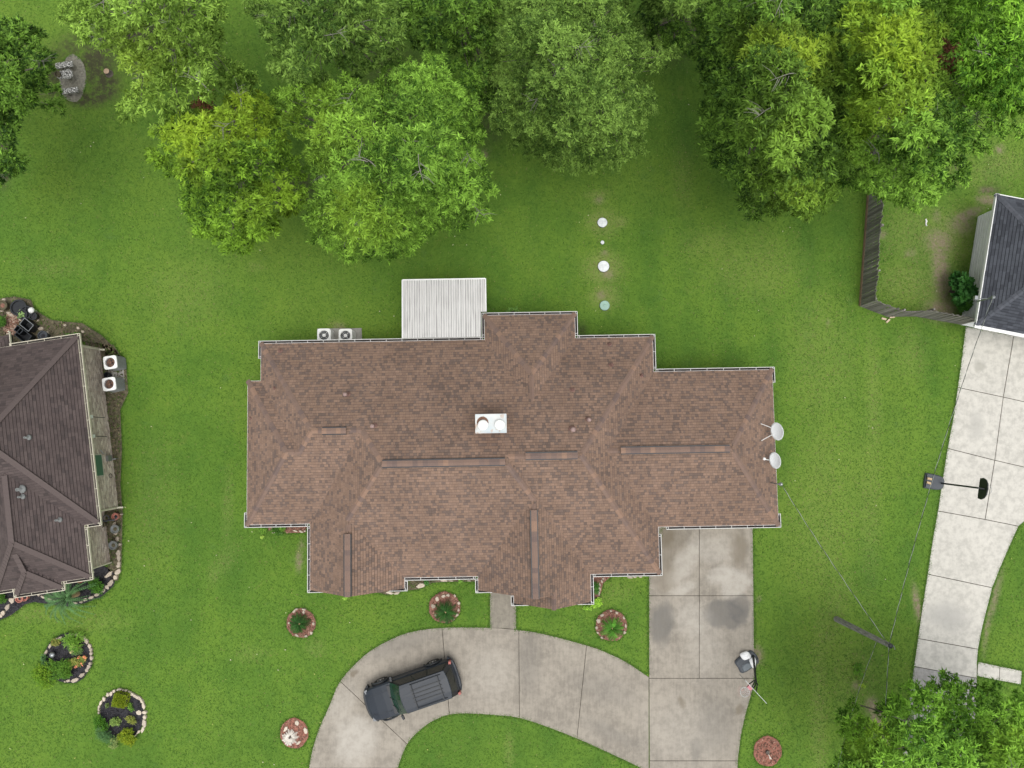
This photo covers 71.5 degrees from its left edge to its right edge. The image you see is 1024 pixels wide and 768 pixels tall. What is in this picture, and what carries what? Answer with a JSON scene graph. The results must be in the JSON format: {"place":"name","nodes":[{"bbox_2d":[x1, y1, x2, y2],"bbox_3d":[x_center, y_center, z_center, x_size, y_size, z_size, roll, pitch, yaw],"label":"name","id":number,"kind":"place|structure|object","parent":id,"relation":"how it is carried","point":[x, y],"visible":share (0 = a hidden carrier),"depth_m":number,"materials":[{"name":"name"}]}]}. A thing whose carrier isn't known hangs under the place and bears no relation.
{"place":"outdoors","nodes":[
{"label":"outdoors","id":0,"kind":"place"},
{"bbox_2d":[309,627,648,767],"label":"curved driveway","id":1,"kind":"structure","parent":0,"point":[593,696],"depth_m":37.01,"materials":[{"name":"concrete"}]},
{"bbox_2d":[363,656,461,721],"bbox_3d":[-5.128,15.662,36.158,5.030,1.824,2.232,-19,87,-1],"label":"parked car","id":2,"kind":"object","parent":1,"relation":"on","point":[432,682],"visible":1,"depth_m":35.81,"materials":[{"name":"metal"}]},
{"bbox_2d":[4,72,1015,766],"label":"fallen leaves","id":3,"kind":"object","parent":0,"point":[466,244],"visible":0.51,"depth_m":37.88,"materials":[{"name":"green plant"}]},
{"bbox_2d":[0,0,1023,767],"bbox_3d":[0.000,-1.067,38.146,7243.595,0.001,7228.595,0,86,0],"label":"lawn","id":4,"kind":"structure","parent":0,"point":[938,244],"depth_m":38.14,"materials":[{"name":"green plant"}]},
{"bbox_2d":[0,12,66,187],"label":"broadleaf tree","id":5,"kind":"object","parent":4,"relation":"on","point":[12,44],"visible":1,"depth_m":29.64,"materials":[{"name":"green plant"}]},
{"bbox_2d":[0,565,120,619],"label":"flower bed","id":6,"kind":"object","parent":4,"relation":"on","point":[11,605],"visible":0.56,"depth_m":37.30,"materials":[{"name":"stone"}]},
{"bbox_2d":[0,593,6,603],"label":"shrub","id":7,"kind":"object","parent":6,"relation":"on","point":[2,597],"visible":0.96,"depth_m":37.01,"materials":[{"name":"green plant"}]},
{"bbox_2d":[44,577,102,624],"bbox_3d":[-22.767,10.891,36.506,3.024,1.746,2.992,0,86,0],"label":"sago palm","id":8,"kind":"object","parent":6,"relation":"on","point":[71,595],"visible":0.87,"depth_m":36.09,"materials":[{"name":"green plant"}]},
{"bbox_2d":[88,578,103,595],"bbox_3d":[-21.571,10.521,37.041,0.843,0.743,1.031,-22,87,-1],"label":"shrub","id":9,"kind":"object","parent":6,"relation":"on","point":[95,588],"visible":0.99,"depth_m":36.86,"materials":[{"name":"green plant"}]},
{"bbox_2d":[0,296,121,356],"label":"flower bed","id":10,"kind":"object","parent":4,"relation":"on","point":[53,328],"visible":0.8,"depth_m":38.20,"materials":[{"name":"brown soil"}]},
{"bbox_2d":[0,315,6,327],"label":"shrub","id":11,"kind":"object","parent":10,"relation":"on","point":[2,321],"visible":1,"depth_m":37.86,"materials":[{"name":"green plant"}]},
{"bbox_2d":[0,300,9,310],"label":"plant pot","id":12,"kind":"object","parent":10,"relation":"on","point":[4,305],"visible":1,"depth_m":37.96,"materials":[{"name":"brown ceramic"}]},
{"bbox_2d":[3,313,18,334],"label":"red gravel","id":13,"kind":"structure","parent":10,"relation":"on","point":[7,327],"depth_m":38.16,"materials":[{"name":"gravel"}]},
{"bbox_2d":[10,299,26,315],"bbox_3d":[-26.383,-4.071,38.138,0.890,0.300,0.890,0,86,0],"label":"plant pot","id":14,"kind":"object","parent":10,"relation":"on","point":[16,306],"visible":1,"depth_m":38.05,"materials":[{"name":"black plastic"}]},
{"bbox_2d":[14,325,26,335],"bbox_3d":[-26.195,-2.863,37.975,0.430,0.471,0.330,38,87,2],"label":"crate","id":15,"kind":"object","parent":10,"relation":"on","point":[17,328],"visible":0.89,"depth_m":37.84,"materials":[{"name":"black plastic"}]},
{"bbox_2d":[17,309,27,319],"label":"shrub","id":16,"kind":"object","parent":10,"relation":"on","point":[25,314],"visible":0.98,"depth_m":37.93,"materials":[{"name":"green plant"}]},
{"bbox_2d":[15,327,35,341],"bbox_3d":[-25.974,-2.564,37.981,0.780,0.421,0.530,38,87,2],"label":"crate","id":17,"kind":"object","parent":10,"relation":"on","point":[28,336],"visible":0.75,"depth_m":37.97,"materials":[{"name":"black plastic"}]},
{"bbox_2d":[19,318,39,332],"bbox_3d":[-25.749,-3.131,37.967,0.650,0.521,0.450,38,87,2],"label":"crate","id":18,"kind":"object","parent":10,"relation":"on","point":[28,325],"visible":1,"depth_m":37.94,"materials":[{"name":"black plastic"}]},
{"bbox_2d":[29,312,39,319],"bbox_3d":[-25.538,-3.606,38.083,0.424,0.350,0.424,0,86,0],"label":"plant pot","id":19,"kind":"object","parent":10,"relation":"on","point":[34,316],"visible":1,"depth_m":37.97,"materials":[{"name":"black plastic"}]},
{"bbox_2d":[37,331,50,338],"bbox_3d":[-24.960,-2.564,37.991,0.530,0.400,0.530,0,86,0],"label":"plant pot","id":20,"kind":"object","parent":10,"relation":"on","point":[42,334],"visible":0.74,"depth_m":37.85,"materials":[{"name":"grey plastic"}]},
{"bbox_2d":[0,331,122,597],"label":"house","id":21,"kind":"structure","parent":4,"relation":"on","point":[58,495],"depth_m":34.43,"materials":[{"name":"concrete"}]},
{"bbox_2d":[95,454,103,476],"bbox_3d":[-21.120,4.136,36.060,0.050,1.250,1.150,-9,86,-1],"label":"shuttered window","id":22,"kind":"structure","parent":21,"relation":"in","point":[98,457],"depth_m":36.36,"materials":[{"name":"green"}]},
{"bbox_2d":[44,633,93,682],"bbox_3d":[-23.126,14.292,37.084,2.565,0.159,2.571,0,86,0],"label":"flower bed","id":23,"kind":"object","parent":4,"relation":"on","point":[79,673],"visible":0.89,"depth_m":37.09,"materials":[{"name":"black soil"}]},
{"bbox_2d":[31,658,55,690],"bbox_3d":[-24.144,15.085,36.733,1.261,0.787,1.497,-24,87,-1],"label":"shrub","id":24,"kind":"object","parent":23,"relation":"on","point":[39,677],"visible":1,"depth_m":36.62,"materials":[{"name":"green plant"}]},
{"bbox_2d":[40,653,49,668],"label":"shrub","id":25,"kind":"object","parent":23,"relation":"on","point":[43,658],"visible":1,"depth_m":36.83,"materials":[{"name":"green plant"}]},
{"bbox_2d":[50,638,60,645],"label":"flowering plant","id":26,"kind":"object","parent":23,"relation":"on","point":[54,642],"visible":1,"depth_m":36.96,"materials":[{"name":"green plant"}]},
{"bbox_2d":[46,658,73,681],"bbox_3d":[-23.399,14.772,36.810,1.475,0.672,1.171,0,86,0],"label":"shrub","id":27,"kind":"object","parent":23,"relation":"on","point":[63,670],"visible":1,"depth_m":36.68,"materials":[{"name":"green plant"}]},
{"bbox_2d":[58,631,85,653],"bbox_3d":[-22.720,13.285,36.892,1.344,0.696,1.329,-42,87,-2],"label":"flowering plant","id":28,"kind":"object","parent":23,"relation":"on","point":[72,641],"visible":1,"depth_m":36.83,"materials":[{"name":"green plant"}]},
{"bbox_2d":[67,657,80,666],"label":"flowering plant","id":29,"kind":"object","parent":23,"relation":"on","point":[73,661],"visible":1,"depth_m":36.80,"materials":[{"name":"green plant"}]},
{"bbox_2d":[68,644,82,655],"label":"flowering plant","id":30,"kind":"object","parent":23,"relation":"on","point":[75,652],"visible":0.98,"depth_m":36.90,"materials":[{"name":"green plant"}]},
{"bbox_2d":[74,655,86,667],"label":"flowering plant","id":31,"kind":"object","parent":23,"relation":"on","point":[79,658],"visible":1,"depth_m":36.88,"materials":[{"name":"orange plant"}]},
{"bbox_2d":[59,54,85,101],"bbox_3d":[-24.173,-16.855,39.149,1.488,0.010,2.725,0,86,0],"label":"gravel patch","id":32,"kind":"object","parent":4,"relation":"on","point":[79,75],"visible":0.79,"depth_m":39.14,"materials":[{"name":"grey gravel"}]},
{"bbox_2d":[55,61,75,70],"bbox_3d":[-24.405,-17.372,38.953,0.920,0.470,0.300,-8,86,-1],"label":"stone bench","id":33,"kind":"object","parent":32,"relation":"on","point":[61,66],"visible":0.93,"depth_m":38.72,"materials":[{"name":"stone"}]},
{"bbox_2d":[57,69,73,82],"bbox_3d":[-24.258,-16.767,38.830,0.887,0.640,0.500,-8,86,-1],"label":"stone table","id":34,"kind":"object","parent":32,"relation":"on","point":[67,74],"visible":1,"depth_m":38.52,"materials":[{"name":"stone"}]},
{"bbox_2d":[62,87,80,96],"bbox_3d":[-24.054,-15.940,38.862,0.900,0.470,0.280,-8,86,-1],"label":"stone bench","id":35,"kind":"object","parent":32,"relation":"on","point":[67,92],"visible":0.91,"depth_m":38.63,"materials":[{"name":"stone"}]},
{"bbox_2d":[85,342,127,580],"bbox_3d":[-21.122,3.933,37.745,2.078,0.162,12.838,-7,86,0],"label":"flower bed","id":36,"kind":"object","parent":4,"relation":"on","point":[115,401],"visible":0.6,"depth_m":37.80,"materials":[{"name":"brown soil"}]},
{"bbox_2d":[108,541,118,549],"bbox_3d":[-20.855,8.442,37.312,0.466,0.350,0.466,0,86,0],"label":"plant pot","id":37,"kind":"object","parent":36,"relation":"on","point":[112,545],"visible":1,"depth_m":37.20,"materials":[{"name":"metal"}]},
{"bbox_2d":[103,355,126,370],"bbox_3d":[-20.996,-1.100,37.612,0.700,0.969,0.700,-9,86,-1],"label":"air conditioner","id":38,"kind":"object","parent":36,"relation":"on","point":[114,363],"visible":1,"depth_m":37.24,"materials":[{"name":"white paint"}]},
{"bbox_2d":[110,525,120,533],"bbox_3d":[-20.795,7.605,37.366,0.466,0.350,0.466,0,86,0],"label":"plant pot","id":39,"kind":"object","parent":36,"relation":"on","point":[114,529],"visible":1,"depth_m":37.25,"materials":[{"name":"metal"}]},
{"bbox_2d":[104,68,112,77],"bbox_3d":[-22.172,-17.094,39.015,0.440,0.312,0.440,0,86,0],"label":"tree stump","id":40,"kind":"object","parent":4,"relation":"on","point":[108,73],"visible":1,"depth_m":38.95,"materials":[{"name":"brown wood"}]},
{"bbox_2d":[109,370,124,392],"bbox_3d":[-21.156,-0.513,38.074,0.802,0.067,1.973,-7,86,0],"label":"ac pad","id":41,"kind":"object","parent":4,"relation":"on","point":[119,373],"visible":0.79,"depth_m":38.04,"materials":[{"name":"concrete"}]},
{"bbox_2d":[102,377,125,391],"bbox_3d":[-21.015,0.030,37.540,0.700,0.969,0.700,-9,86,-1],"label":"air conditioner","id":42,"kind":"object","parent":41,"relation":"on","point":[113,384],"visible":1,"depth_m":37.16,"materials":[{"name":"white paint"}]},
{"bbox_2d":[97,688,147,739],"bbox_3d":[-20.216,17.152,36.898,2.566,0.174,2.657,0,86,0],"label":"flower bed","id":43,"kind":"object","parent":4,"relation":"on","point":[110,713],"visible":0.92,"depth_m":36.90,"materials":[{"name":"black soil"}]},
{"bbox_2d":[93,715,107,731],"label":"clipped shrub","id":44,"kind":"object","parent":43,"relation":"on","point":[100,722],"visible":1,"depth_m":36.49,"materials":[{"name":"green plant"}]},
{"bbox_2d":[94,725,115,743],"bbox_3d":[-20.938,18.058,36.565,0.813,0.734,1.339,-42,87,-2],"label":"clipped shrub","id":45,"kind":"object","parent":43,"relation":"on","point":[102,735],"visible":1,"depth_m":36.45,"materials":[{"name":"green plant"}]},
{"bbox_2d":[108,735,118,749],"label":"flowering plant","id":46,"kind":"object","parent":43,"relation":"on","point":[113,745],"visible":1,"depth_m":36.62,"materials":[{"name":"green plant"}]},
{"bbox_2d":[109,717,121,726],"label":"flowering plant","id":47,"kind":"object","parent":43,"relation":"on","point":[115,721],"visible":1,"depth_m":36.67,"materials":[{"name":"green plant"}]},
{"bbox_2d":[111,690,130,708],"bbox_3d":[-20.187,16.294,36.774,0.792,0.640,0.813,12,86,1],"label":"clipped shrub","id":48,"kind":"object","parent":43,"relation":"on","point":[121,699],"visible":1,"depth_m":36.54,"materials":[{"name":"green plant"}]},
{"bbox_2d":[117,727,137,747],"bbox_3d":[-19.798,18.172,36.587,1.139,0.680,1.018,0,86,0],"label":"clipped shrub","id":49,"kind":"object","parent":43,"relation":"on","point":[127,737],"visible":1,"depth_m":36.49,"materials":[{"name":"green plant"}]},
{"bbox_2d":[123,715,136,724],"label":"flowering plant","id":50,"kind":"object","parent":43,"relation":"on","point":[129,720],"visible":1,"depth_m":36.74,"materials":[{"name":"green plant"}]},
{"bbox_2d":[54,0,263,135],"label":"broadleaf tree","id":51,"kind":"object","parent":4,"relation":"on","point":[168,31],"visible":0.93,"depth_m":28.97,"materials":[{"name":"green plant"}]},
{"bbox_2d":[144,80,309,256],"bbox_3d":[-12.384,-9.339,31.421,6.686,14.579,10.020,-31,87,-2],"label":"broadleaf tree","id":52,"kind":"object","parent":4,"relation":"on","point":[233,152],"visible":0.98,"depth_m":28.11,"materials":[{"name":"green plant"}]},
{"bbox_2d":[268,527,306,532],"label":"flower bed","id":53,"kind":"object","parent":4,"relation":"on","point":[295,529],"visible":0.41,"depth_m":37.52,"materials":[{"name":"gravel"}]},
{"bbox_2d":[270,527,282,536],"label":"shrub","id":54,"kind":"object","parent":53,"relation":"on","point":[276,530],"visible":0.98,"depth_m":37.22,"materials":[{"name":"green plant"}]},
{"bbox_2d":[280,717,307,747],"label":"flower bed","id":55,"kind":"object","parent":4,"relation":"on","point":[295,725],"visible":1,"depth_m":36.85,"materials":[{"name":"gravel"}]},
{"bbox_2d":[282,729,297,745],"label":"flowering plant","id":56,"kind":"object","parent":55,"relation":"on","point":[290,737],"visible":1,"depth_m":36.74,"materials":[{"name":"white plant"}]},
{"bbox_2d":[287,608,315,637],"bbox_3d":[-11.039,12.501,37.195,1.531,0.171,1.529,0,86,0],"label":"flower bed","id":57,"kind":"object","parent":4,"relation":"on","point":[306,614],"visible":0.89,"depth_m":37.20,"materials":[{"name":"stone"}]},
{"bbox_2d":[289,613,310,632],"bbox_3d":[-11.122,12.461,37.000,1.186,0.559,1.075,-44,87,-3],"label":"cycad","id":58,"kind":"object","parent":57,"relation":"on","point":[298,625],"visible":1,"depth_m":36.88,"materials":[{"name":"green plant"}]},
{"bbox_2d":[241,0,407,89],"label":"broadleaf tree","id":59,"kind":"object","parent":4,"relation":"on","point":[325,13],"visible":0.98,"depth_m":28.44,"materials":[{"name":"green plant"}]},
{"bbox_2d":[317,328,361,339],"bbox_3d":[-9.253,-2.404,38.200,2.434,0.057,1.200,0,86,0],"label":"ac pad","id":60,"kind":"object","parent":4,"relation":"on","point":[358,331],"visible":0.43,"depth_m":38.20,"materials":[{"name":"concrete"}]},
{"bbox_2d":[317,328,334,339],"bbox_3d":[-9.874,-2.536,37.754,0.720,0.869,0.720,-1,86,0],"label":"air conditioner","id":61,"kind":"object","parent":60,"relation":"on","point":[326,334],"visible":0.78,"depth_m":37.35,"materials":[{"name":"white metal"}]},
{"bbox_2d":[339,329,355,338],"bbox_3d":[-8.725,-2.508,37.712,0.720,0.949,0.720,-1,86,0],"label":"air conditioner","id":62,"kind":"object","parent":60,"relation":"on","point":[347,333],"visible":0.73,"depth_m":37.28,"materials":[{"name":"white metal"}]},
{"bbox_2d":[264,49,499,264],"bbox_3d":[-6.156,-9.800,29.993,11.314,17.488,10.944,0,86,0],"label":"broadleaf tree","id":63,"kind":"object","parent":4,"relation":"on","point":[388,146],"visible":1,"depth_m":26.51,"materials":[{"name":"green plant"}]},
{"bbox_2d":[377,579,474,594],"bbox_3d":[-4.847,10.543,37.331,5.863,0.162,1.031,0,86,0],"label":"flower bed","id":64,"kind":"object","parent":4,"relation":"on","point":[415,584],"visible":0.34,"depth_m":37.33,"materials":[{"name":"white stone"}]},
{"bbox_2d":[402,278,486,337],"bbox_3d":[-3.376,-3.696,36.809,4.210,3.005,2.957,-1,86,0],"label":"patio cover","id":65,"kind":"object","parent":4,"relation":"on","point":[430,301],"visible":1,"depth_m":35.42,"materials":[{"name":"white metal"}]},
{"bbox_2d":[429,591,459,622],"bbox_3d":[-3.526,11.696,37.252,1.658,0.156,1.651,0,86,0],"label":"flower bed","id":66,"kind":"object","parent":4,"relation":"on","point":[444,596],"visible":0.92,"depth_m":37.27,"materials":[{"name":"gravel"}]},
{"bbox_2d":[434,599,456,623],"bbox_3d":[-3.433,11.878,37.034,1.299,0.566,1.355,0,86,0],"label":"cycad","id":67,"kind":"object","parent":66,"relation":"on","point":[443,612],"visible":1,"depth_m":36.90,"materials":[{"name":"green plant"}]},
{"bbox_2d":[396,0,512,130],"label":"broadleaf tree","id":68,"kind":"object","parent":4,"relation":"on","point":[451,12],"visible":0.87,"depth_m":31.14,"materials":[{"name":"green plant"}]},
{"bbox_2d":[490,593,515,628],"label":"front walkway","id":69,"kind":"structure","parent":4,"relation":"on","point":[502,613],"depth_m":37.28,"materials":[{"name":"concrete"}]},
{"bbox_2d":[244,311,782,610],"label":"house","id":70,"kind":"structure","parent":4,"relation":"on","point":[548,460],"depth_m":33.91,"materials":[{"name":"concrete"}]},
{"bbox_2d":[763,452,780,468],"bbox_3d":[12.482,3.597,34.181,0.842,0.989,0.621,36,87,2],"label":"satellite dish","id":71,"kind":"object","parent":70,"relation":"attached to","point":[774,459],"visible":1,"depth_m":34.05,"materials":[{"name":"metal"}]},
{"bbox_2d":[761,422,783,440],"bbox_3d":[12.475,2.304,34.194,0.764,1.123,0.904,0,86,0],"label":"satellite dish","id":72,"kind":"object","parent":70,"relation":"attached to","point":[776,431],"visible":1,"depth_m":34.08,"materials":[{"name":"metal"}]},
{"bbox_2d":[478,0,685,175],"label":"broadleaf tree","id":73,"kind":"object","parent":4,"relation":"on","point":[576,52],"visible":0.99,"depth_m":27.27,"materials":[{"name":"green plant"}]},
{"bbox_2d":[590,598,602,607],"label":"shrub","id":74,"kind":"object","parent":4,"relation":"on","point":[597,602],"visible":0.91,"depth_m":36.84,"materials":[{"name":"green plant"}]},
{"bbox_2d":[597,218,606,227],"bbox_3d":[4.905,-8.759,38.583,0.551,0.110,0.551,0,86,0],"label":"septic lid","id":75,"kind":"object","parent":4,"relation":"on","point":[601,222],"visible":1,"depth_m":38.55,"materials":[{"name":"grey plastic"}]},
{"bbox_2d":[598,261,608,271],"bbox_3d":[4.947,-6.358,38.429,0.636,0.110,0.636,0,86,0],"label":"septic lid","id":76,"kind":"object","parent":4,"relation":"on","point":[603,266],"visible":1,"depth_m":38.39,"materials":[{"name":"grey plastic"}]},
{"bbox_2d":[599,301,609,310],"bbox_3d":[4.990,-4.223,38.293,0.551,0.110,0.551,0,86,0],"label":"septic lid","id":77,"kind":"object","parent":4,"relation":"on","point":[604,305],"visible":1,"depth_m":38.26,"materials":[{"name":"green plastic"}]},
{"bbox_2d":[595,609,626,640],"bbox_3d":[5.192,12.617,37.189,1.691,0.162,1.646,0,86,0],"label":"flower bed","id":78,"kind":"object","parent":4,"relation":"on","point":[611,613],"visible":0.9,"depth_m":37.20,"materials":[{"name":"stone"}]},
{"bbox_2d":[600,616,623,641],"bbox_3d":[5.228,12.759,36.952,1.332,0.618,1.326,0,86,0],"label":"cycad","id":79,"kind":"object","parent":78,"relation":"on","point":[611,628],"visible":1,"depth_m":36.84,"materials":[{"name":"green plant"}]},
{"bbox_2d":[593,576,641,596],"bbox_3d":[5.519,10.615,37.319,2.670,0.159,1.178,0,86,0],"label":"flower bed","id":80,"kind":"object","parent":4,"relation":"on","point":[600,580],"visible":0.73,"depth_m":37.33,"materials":[{"name":"gravel"}]},
{"bbox_2d":[594,582,599,594],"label":"shrub","id":81,"kind":"object","parent":80,"relation":"on","point":[596,587],"visible":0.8,"depth_m":36.94,"materials":[{"name":"green plant"}]},
{"bbox_2d":[635,0,713,60],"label":"broadleaf tree","id":82,"kind":"object","parent":4,"relation":"on","point":[684,32],"visible":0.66,"depth_m":32.76,"materials":[{"name":"green plant"}]},
{"bbox_2d":[641,0,707,21],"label":"broadleaf tree","id":83,"kind":"object","parent":4,"relation":"on","point":[676,8],"visible":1,"depth_m":31.22,"materials":[{"name":"green plant"}]},
{"bbox_2d":[754,735,781,765],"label":"flower bed","id":84,"kind":"object","parent":4,"relation":"on","point":[771,744],"visible":1,"depth_m":36.80,"materials":[{"name":"gravel"}]},
{"bbox_2d":[685,0,872,224],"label":"broadleaf tree","id":85,"kind":"object","parent":4,"relation":"on","point":[776,65],"visible":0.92,"depth_m":25.83,"materials":[{"name":"green plant"}]},
{"bbox_2d":[853,662,864,679],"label":"shrub","id":86,"kind":"object","parent":4,"relation":"on","point":[858,670],"visible":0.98,"depth_m":36.96,"materials":[{"name":"green plant"}]},
{"bbox_2d":[834,616,894,649],"bbox_3d":[17.127,12.083,34.657,0.543,5.296,0.436,0,86,0],"label":"utility pole","id":87,"kind":"object","parent":4,"relation":"on","point":[845,623],"visible":1,"depth_m":34.45,"materials":[{"name":"grey wood"}]},
{"bbox_2d":[783,487,887,642],"bbox_3d":[14.936,8.291,32.994,0.045,1.133,8.347,-31,87,-2],"label":"power cable","id":88,"kind":"object","parent":87,"relation":"attached to","point":[834,566],"visible":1,"depth_m":33.23,"materials":[{"name":"metal"}]},
{"bbox_2d":[838,642,876,765],"bbox_3d":[15.826,16.725,33.430,0.040,0.699,9.503,18,87,1],"label":"telephone cable","id":89,"kind":"object","parent":87,"relation":"attached to","point":[860,686],"visible":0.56,"depth_m":33.80,"materials":[{"name":"metal"}]},
{"bbox_2d":[883,648,888,762],"bbox_3d":[16.348,18.521,31.081,0.046,1.435,13.595,6,86,0],"label":"power cable","id":90,"kind":"object","parent":87,"relation":"attached to","point":[886,682],"visible":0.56,"depth_m":32.05,"materials":[{"name":"metal"}]},
{"bbox_2d":[889,299,991,642],"bbox_3d":[20.200,3.806,33.377,0.046,1.326,17.317,21,87,1],"label":"power cable","id":91,"kind":"object","parent":87,"relation":"attached to","point":[935,470],"visible":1,"depth_m":33.77,"materials":[{"name":"metal"}]},
{"bbox_2d":[859,91,974,324],"bbox_3d":[21.550,-10.184,37.827,5.733,1.800,14.000,0,86,0],"label":"fence","id":92,"kind":"object","parent":4,"relation":"on","point":[870,254],"visible":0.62,"depth_m":37.58,"materials":[{"name":"brown wood"}]},
{"bbox_2d":[818,0,1023,213],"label":"broadleaf tree","id":93,"kind":"object","parent":4,"relation":"on","point":[920,103],"visible":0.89,"depth_m":24.92,"materials":[{"name":"green plant"}]},
{"bbox_2d":[828,666,1023,767],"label":"broadleaf tree","id":94,"kind":"object","parent":4,"relation":"on","point":[944,744],"visible":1,"depth_m":27.97,"materials":[{"name":"green plant"}]},
{"bbox_2d":[923,473,991,499],"bbox_3d":[22.695,5.148,36.065,1.729,3.360,1.060,10,86,1],"label":"basketball hoop","id":95,"kind":"object","parent":4,"relation":"on","point":[938,483],"visible":1,"depth_m":37.55,"materials":[{"name":"grey plastic"}]},
{"bbox_2d":[948,270,978,306],"bbox_3d":[23.571,-5.032,37.501,1.339,1.812,2.029,0,86,0],"label":"shrub","id":96,"kind":"object","parent":4,"relation":"on","point":[964,287],"visible":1,"depth_m":36.98,"materials":[{"name":"green plant"}]},
{"bbox_2d":[955,300,973,312],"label":"shrub","id":97,"kind":"object","parent":4,"relation":"on","point":[968,306],"visible":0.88,"depth_m":37.66,"materials":[{"name":"green plant"}]},
{"bbox_2d":[939,0,1023,124],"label":"broadleaf tree","id":98,"kind":"object","parent":4,"relation":"on","point":[1002,79],"visible":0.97,"depth_m":25.84,"materials":[{"name":"green plant"}]},
{"bbox_2d":[962,193,1023,337],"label":"house","id":99,"kind":"structure","parent":4,"relation":"on","point":[996,270],"depth_m":35.69,"materials":[{"name":"concrete"}]},
{"bbox_2d":[649,527,753,767],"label":"driveway","id":100,"kind":"structure","parent":0,"point":[701,625],"depth_m":37.17,"materials":[{"name":"concrete"}]},
{"bbox_2d":[734,650,766,703],"bbox_3d":[11.891,14.531,35.297,1.973,3.695,1.258,-11,86,-1],"label":"basketball hoop","id":101,"kind":"object","parent":100,"relation":"on","point":[743,666],"visible":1,"depth_m":36.89,"materials":[{"name":"grey plastic"}]},
{"bbox_2d":[740,651,750,659],"bbox_3d":[12.124,14.101,36.880,0.499,0.204,0.443,-31,87,-2],"label":"sandbag","id":102,"kind":"object","parent":101,"relation":"on","point":[745,655],"visible":1,"depth_m":36.82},
{"bbox_2d":[904,327,1023,766],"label":"white driveway","id":103,"kind":"structure","parent":0,"point":[973,535],"depth_m":37.63,"materials":[{"name":"concrete"}]},
{"bbox_2d":[977,662,1021,683],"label":"sidewalk","id":104,"kind":"structure","parent":0,"point":[996,672],"depth_m":37.08,"materials":[{"name":"concrete"}]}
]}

